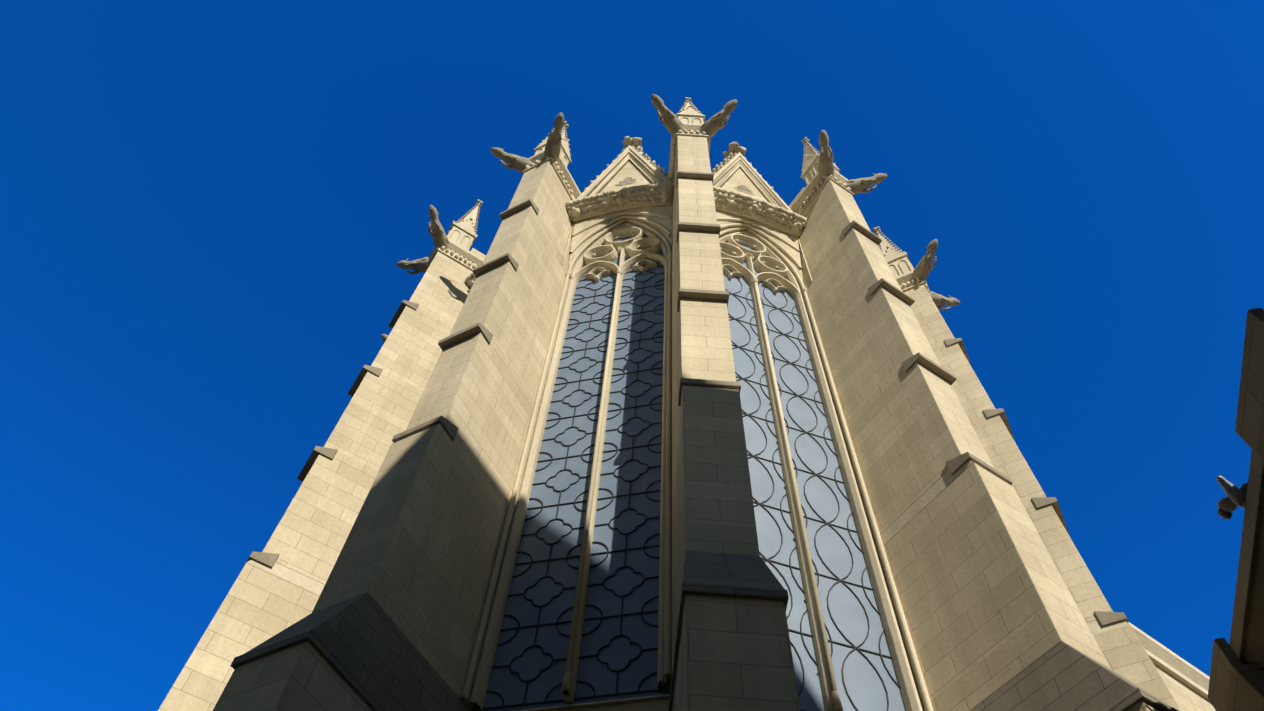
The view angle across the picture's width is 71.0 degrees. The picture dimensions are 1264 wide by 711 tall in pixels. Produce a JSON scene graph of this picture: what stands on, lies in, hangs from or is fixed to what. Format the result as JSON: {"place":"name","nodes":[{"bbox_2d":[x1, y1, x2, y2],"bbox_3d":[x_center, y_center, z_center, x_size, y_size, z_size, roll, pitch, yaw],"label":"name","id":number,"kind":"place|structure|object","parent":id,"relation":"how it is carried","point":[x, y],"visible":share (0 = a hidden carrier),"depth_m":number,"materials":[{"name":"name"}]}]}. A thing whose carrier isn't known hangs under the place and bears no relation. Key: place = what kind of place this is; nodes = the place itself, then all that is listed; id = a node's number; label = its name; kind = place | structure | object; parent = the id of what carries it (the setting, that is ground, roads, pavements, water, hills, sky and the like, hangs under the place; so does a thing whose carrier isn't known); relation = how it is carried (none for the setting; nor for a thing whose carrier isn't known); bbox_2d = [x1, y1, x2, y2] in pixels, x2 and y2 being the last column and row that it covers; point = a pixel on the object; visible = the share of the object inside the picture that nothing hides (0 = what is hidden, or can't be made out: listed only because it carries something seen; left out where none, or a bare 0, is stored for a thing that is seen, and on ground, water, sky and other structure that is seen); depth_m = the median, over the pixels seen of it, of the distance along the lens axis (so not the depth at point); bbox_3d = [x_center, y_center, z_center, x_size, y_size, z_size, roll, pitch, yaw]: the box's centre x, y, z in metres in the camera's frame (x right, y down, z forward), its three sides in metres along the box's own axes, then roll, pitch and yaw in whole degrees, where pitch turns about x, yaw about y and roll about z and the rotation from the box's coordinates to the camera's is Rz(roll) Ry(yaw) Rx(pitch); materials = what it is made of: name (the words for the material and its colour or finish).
{"place":"outdoors","nodes":[
{"label":"outdoors","id":0,"kind":"place"},
{"bbox_2d":[0,0,1263,710],"label":"sky","id":1,"kind":"structure","parent":0,"point":[209,209],"materials":[{"name":"blue"}]},
{"bbox_2d":[1208,308,1263,710],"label":"neighbour building","id":2,"kind":"structure","parent":0,"point":[1236,681],"depth_m":10.15,"materials":[{"name":"stone"}]},
{"bbox_2d":[1216,475,1247,518],"bbox_3d":[6.861,1.652,10.037,0.581,0.304,0.530,4,-60,0],"label":"gargoyle","id":3,"kind":"object","parent":2,"relation":"on","point":[1232,501],"visible":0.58,"depth_m":10.00,"materials":[{"name":"grey stone"}]},
{"label":"ground","id":4,"kind":"structure","parent":0,"visible":0},
{"bbox_2d":[158,97,1180,710],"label":"chapel","id":5,"kind":"structure","parent":4,"relation":"on","point":[630,427],"depth_m":15.61,"materials":[{"name":"stone"}]},
{"bbox_2d":[381,94,959,341],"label":"gargoyles","id":6,"kind":"object","parent":5,"relation":"on","point":[673,123],"visible":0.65,"depth_m":28.04,"materials":[{"name":"stone"}]},
{"bbox_2d":[1129,622,1215,710],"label":"annex wall","id":7,"kind":"structure","parent":4,"relation":"on","point":[1187,683],"depth_m":17.55,"materials":[{"name":"stone"}]}
]}

